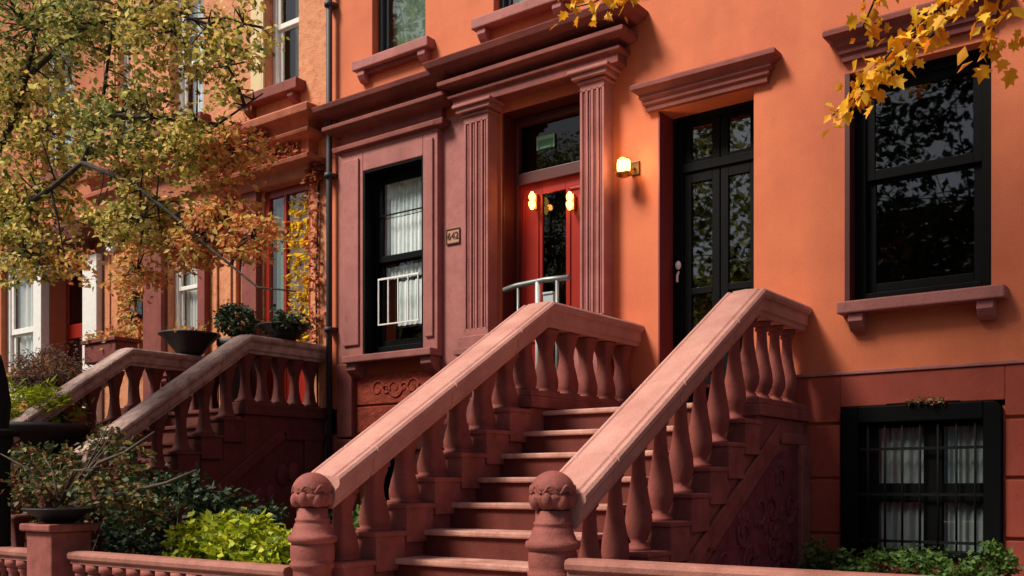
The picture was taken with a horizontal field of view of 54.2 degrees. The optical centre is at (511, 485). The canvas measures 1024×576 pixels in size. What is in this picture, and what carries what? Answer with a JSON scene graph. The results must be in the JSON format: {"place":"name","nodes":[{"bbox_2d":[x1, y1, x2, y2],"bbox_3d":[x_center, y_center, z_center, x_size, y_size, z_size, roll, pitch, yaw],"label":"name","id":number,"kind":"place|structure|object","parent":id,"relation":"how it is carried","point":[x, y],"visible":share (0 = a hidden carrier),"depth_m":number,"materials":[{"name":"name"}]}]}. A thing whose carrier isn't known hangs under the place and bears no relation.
{"place":"outdoors","nodes":[
{"label":"outdoors","id":0,"kind":"place"},
{"bbox_2d":[311,0,1023,575],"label":"brownstone house","id":1,"kind":"structure","parent":0,"point":[885,240],"depth_m":9.10,"materials":[{"name":"orange paint"}]},
{"bbox_2d":[374,164,422,352],"bbox_3d":[-0.965,-2.535,11.577,1.510,2.670,0.920,0,0,37],"label":"window","id":2,"kind":"structure","parent":1,"relation":"in","point":[403,187],"depth_m":11.37,"materials":[{"name":"black paint"}]},
{"bbox_2d":[379,0,424,51],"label":"window","id":3,"kind":"structure","parent":1,"relation":"in","point":[400,21],"depth_m":11.47,"materials":[{"name":"black glass"}]},
{"bbox_2d":[446,227,459,244],"bbox_3d":[-0.627,-2.656,10.653,0.185,0.162,0.017,0,0,37],"label":"house number","id":4,"kind":"object","parent":1,"relation":"attached to","point":[453,236],"visible":1,"depth_m":10.65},
{"bbox_2d":[500,0,524,8],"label":"window","id":5,"kind":"structure","parent":1,"relation":"in","point":[503,3],"depth_m":10.44,"materials":[{"name":"clear glass"}]},
{"bbox_2d":[528,191,537,209],"bbox_3d":[0.220,-2.920,10.263,0.071,0.180,0.120,0,0,37],"label":"door sconce","id":6,"kind":"object","parent":1,"relation":"attached to","point":[533,201],"depth_m":10.23,"materials":[{"name":"glass"}]},
{"bbox_2d":[521,174,579,364],"bbox_3d":[0.455,-1.860,10.203,0.890,2.520,0.065,0,0,37],"label":"front door","id":7,"kind":"structure","parent":1,"relation":"in","point":[550,234],"depth_m":10.24,"materials":[{"name":"red wood"}]},
{"bbox_2d":[566,191,575,210],"bbox_3d":[0.589,-2.840,9.988,0.071,0.180,0.120,0,0,37],"label":"door sconce","id":8,"kind":"object","parent":1,"relation":"attached to","point":[571,201],"depth_m":9.95,"materials":[{"name":"glass"}]},
{"bbox_2d":[615,157,639,177],"bbox_3d":[1.061,-2.947,9.289,0.167,0.185,0.226,0,0,37],"label":"wall lamp","id":9,"kind":"object","parent":1,"relation":"attached to","point":[624,170],"visible":1,"depth_m":9.23,"materials":[{"name":"white glass"}]},
{"bbox_2d":[658,100,753,402],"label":"french door","id":10,"kind":"structure","parent":1,"relation":"in","point":[706,159],"depth_m":9.34,"materials":[{"name":"black paint"}]},
{"bbox_2d":[841,400,1002,560],"bbox_3d":[3.304,0.000,7.968,1.210,1.400,0.510,0,0,37],"label":"basement window","id":11,"kind":"structure","parent":1,"relation":"in","point":[928,475],"depth_m":7.81,"materials":[{"name":"black paint"}]},
{"bbox_2d":[855,48,990,299],"bbox_3d":[3.287,-2.425,7.987,1.060,1.880,0.100,0,0,37],"label":"window","id":12,"kind":"structure","parent":1,"relation":"in","point":[923,154],"depth_m":7.98,"materials":[{"name":"black glass"}]},
{"bbox_2d":[886,396,960,405],"bbox_3d":[3.179,-0.644,7.750,0.550,0.104,0.137,0,0,37],"label":"garland","id":13,"kind":"object","parent":1,"relation":"on","point":[941,400],"visible":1,"depth_m":7.71,"materials":[{"name":"green plant"}]},
{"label":"sidewalk","id":14,"kind":"structure","parent":0,"visible":0},
{"bbox_2d":[0,355,20,575],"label":"gate post","id":15,"kind":"object","parent":14,"relation":"on","point":[7,434],"visible":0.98,"depth_m":8.52,"materials":[{"name":"black metal"}]},
{"bbox_2d":[0,546,26,575],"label":"fence","id":16,"kind":"object","parent":14,"relation":"on","point":[13,561],"visible":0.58,"depth_m":8.35,"materials":[{"name":"stone"}]},
{"bbox_2d":[19,522,98,575],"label":"fence post","id":17,"kind":"object","parent":14,"relation":"on","point":[50,547],"visible":0.95,"depth_m":7.84,"materials":[{"name":"stone"}]},
{"bbox_2d":[0,421,197,534],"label":"planter","id":18,"kind":"object","parent":17,"relation":"on","point":[58,513],"visible":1,"depth_m":7.91,"materials":[{"name":"green plant"}]},
{"bbox_2d":[67,550,292,575],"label":"fence","id":19,"kind":"object","parent":14,"relation":"on","point":[90,563],"visible":0.98,"depth_m":7.08,"materials":[{"name":"stone"}]},
{"bbox_2d":[549,0,1023,137],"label":"street tree","id":20,"kind":"object","parent":14,"relation":"on","point":[897,55],"visible":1,"depth_m":3.72,"materials":[{"name":"yellow plant"}]},
{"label":"garden bed","id":21,"kind":"structure","parent":0,"visible":0},
{"bbox_2d":[5,338,96,421],"bbox_3d":[-5.840,-0.127,12.550,1.378,3.453,1.170,0,0,37],"label":"purple shrub","id":22,"kind":"object","parent":21,"relation":"on","point":[69,373],"visible":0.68,"depth_m":12.40,"materials":[{"name":"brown plant"}]},
{"bbox_2d":[8,375,94,470],"bbox_3d":[-5.228,0.187,10.917,1.251,2.826,1.306,0,0,37],"label":"urn","id":23,"kind":"object","parent":21,"relation":"on","point":[57,431],"visible":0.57,"depth_m":10.61,"materials":[{"name":"black metal"}]},
{"bbox_2d":[0,0,104,420],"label":"brownstone house","id":24,"kind":"structure","parent":21,"relation":"on","point":[61,311],"depth_m":15.59,"materials":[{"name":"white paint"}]},
{"bbox_2d":[7,265,32,395],"bbox_3d":[-7.892,-2.500,16.323,1.050,2.200,0.170,0,0,37],"label":"window","id":25,"kind":"structure","parent":24,"relation":"in","point":[24,333],"depth_m":16.52,"materials":[{"name":"white paint"}]},
{"bbox_2d":[49,46,72,169],"bbox_3d":[-6.677,-5.800,15.886,1.520,2.600,0.920,0,0,37],"label":"window","id":26,"kind":"structure","parent":24,"relation":"in","point":[62,53],"depth_m":15.77,"materials":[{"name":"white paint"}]},
{"bbox_2d":[66,270,81,407],"bbox_3d":[-6.616,-2.075,15.483,1.000,2.550,0.075,0,0,37],"label":"front door","id":27,"kind":"structure","parent":24,"relation":"in","point":[73,293],"depth_m":15.63,"materials":[{"name":"red wood"}]},
{"bbox_2d":[11,420,149,551],"bbox_3d":[-4.218,0.499,9.457,2.052,2.224,1.000,0,0,25],"label":"mixed shrub","id":28,"kind":"object","parent":21,"relation":"on","point":[68,460],"visible":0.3,"depth_m":9.28,"materials":[{"name":"green plant"}]},
{"bbox_2d":[0,0,297,310],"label":"street tree","id":29,"kind":"object","parent":21,"relation":"on","point":[209,140],"visible":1,"depth_m":8.73,"materials":[{"name":"green plant"}]},
{"bbox_2d":[10,334,325,575],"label":"stoop","id":30,"kind":"object","parent":21,"relation":"on","point":[261,445],"visible":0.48,"depth_m":11.02,"materials":[{"name":"stone"}]},
{"bbox_2d":[80,325,141,364],"bbox_3d":[-5.149,-1.804,12.803,0.871,0.488,0.565,0,0,37],"label":"planter box","id":31,"kind":"object","parent":30,"relation":"on","point":[97,349],"visible":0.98,"depth_m":12.62,"materials":[{"name":"brown stone"}]},
{"bbox_2d":[158,320,220,355],"bbox_3d":[-3.934,-1.798,12.213,0.736,0.415,0.730,0,0,37],"label":"planter","id":32,"kind":"object","parent":30,"relation":"on","point":[192,341],"visible":0.94,"depth_m":12.02,"materials":[{"name":"black ceramic"}]},
{"bbox_2d":[210,299,260,401],"bbox_3d":[-3.409,-1.559,12.277,0.609,1.418,0.552,0,0,-6],"label":"boxwood pot","id":33,"kind":"object","parent":30,"relation":"on","point":[225,318],"visible":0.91,"depth_m":12.15,"materials":[{"name":"green plant"}]},
{"bbox_2d":[249,304,319,340],"bbox_3d":[-2.605,-1.874,11.477,0.776,0.451,0.662,0,0,37],"label":"planter","id":34,"kind":"object","parent":30,"relation":"on","point":[289,327],"visible":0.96,"depth_m":11.36,"materials":[{"name":"green plant"}]},
{"bbox_2d":[89,461,296,559],"bbox_3d":[-2.830,0.699,8.823,2.090,1.827,1.272,0,0,15],"label":"dark shrub","id":35,"kind":"object","parent":21,"relation":"on","point":[198,498],"visible":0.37,"depth_m":8.63,"materials":[{"name":"green plant"}]},
{"bbox_2d":[77,0,325,460],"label":"brownstone house","id":36,"kind":"structure","parent":21,"relation":"on","point":[290,84],"depth_m":12.56,"materials":[{"name":"orange paint"}]},
{"bbox_2d":[105,237,117,252],"bbox_3d":[-5.801,-3.480,14.451,0.225,0.226,0.098,0,0,37],"label":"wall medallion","id":37,"kind":"object","parent":36,"relation":"attached to","point":[112,250],"depth_m":14.44,"materials":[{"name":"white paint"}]},
{"bbox_2d":[108,244,144,397],"bbox_3d":[-5.408,-0.912,14.159,0.801,5.026,0.286,0,0,37],"label":"wall creeper","id":38,"kind":"object","parent":36,"relation":"attached to","point":[126,311],"depth_m":14.13,"materials":[{"name":"orange plant"}]},
{"bbox_2d":[124,5,129,142],"bbox_3d":[-5.514,-5.950,14.535,0.400,2.100,0.100,0,0,37],"label":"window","id":39,"kind":"structure","parent":36,"relation":"in","point":[126,59],"depth_m":14.58,"materials":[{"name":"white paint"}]},
{"bbox_2d":[129,295,142,319],"bbox_3d":[-5.288,-2.515,14.117,0.380,0.310,0.059,0,0,37],"label":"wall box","id":40,"kind":"object","parent":36,"relation":"attached to","point":[138,305],"visible":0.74,"depth_m":14.06,"materials":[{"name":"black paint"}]},
{"bbox_2d":[178,0,203,114],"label":"window","id":41,"kind":"structure","parent":36,"relation":"in","point":[183,97],"depth_m":13.79,"materials":[{"name":"white paint"}]},
{"bbox_2d":[175,200,275,352],"bbox_3d":[-4.090,-2.650,13.961,1.330,2.700,0.920,0,0,37],"label":"window","id":42,"kind":"structure","parent":36,"relation":"in","point":[190,288],"depth_m":13.80,"materials":[{"name":"white paint"}]},
{"bbox_2d":[185,117,324,404],"bbox_3d":[-3.259,-2.762,12.417,2.430,3.725,0.458,0,0,37],"label":"wall creeper","id":43,"kind":"object","parent":36,"relation":"attached to","point":[315,178],"depth_m":11.90,"materials":[{"name":"orange plant"}]},
{"bbox_2d":[273,0,298,84],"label":"window","id":44,"kind":"structure","parent":36,"relation":"in","point":[285,64],"depth_m":12.65,"materials":[{"name":"white paint"}]},
{"bbox_2d":[265,182,310,402],"bbox_3d":[-2.657,-2.290,12.346,0.960,2.780,0.316,0,0,36],"label":"front door","id":45,"kind":"structure","parent":36,"relation":"in","point":[291,266],"depth_m":12.31,"materials":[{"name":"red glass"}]},
{"bbox_2d":[156,507,291,564],"bbox_3d":[-2.009,0.888,7.739,2.220,1.454,1.054,0,0,37],"label":"lime bush","id":46,"kind":"object","parent":21,"relation":"on","point":[239,537],"visible":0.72,"depth_m":7.58,"materials":[{"name":"green plant"}]},
{"bbox_2d":[352,498,389,528],"bbox_3d":[-1.073,0.824,7.127,0.532,1.560,0.586,0,0,37],"label":"shrub","id":47,"kind":"object","parent":21,"relation":"on","point":[355,515],"visible":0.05,"depth_m":7.03,"materials":[{"name":"green plant"}]},
{"bbox_2d":[287,288,811,575],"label":"stoop","id":48,"kind":"object","parent":21,"relation":"on","point":[545,468],"visible":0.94,"depth_m":7.02,"materials":[{"name":"stone"}]},
{"bbox_2d":[502,275,570,370],"bbox_3d":[0.218,-1.226,9.006,0.725,1.273,0.089,0,0,37],"label":"iron railing","id":49,"kind":"object","parent":48,"relation":"on","point":[550,296],"visible":0.49,"depth_m":8.95,"materials":[{"name":"white metal"}]},
{"bbox_2d":[564,557,928,575],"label":"fence","id":50,"kind":"object","parent":21,"relation":"on","point":[576,566],"visible":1,"depth_m":5.01,"materials":[{"name":"stone"}]},
{"bbox_2d":[793,535,1023,575],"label":"ivy bed","id":51,"kind":"object","parent":21,"relation":"on","point":[905,561],"visible":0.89,"depth_m":7.28,"materials":[{"name":"green plant"}]}
]}

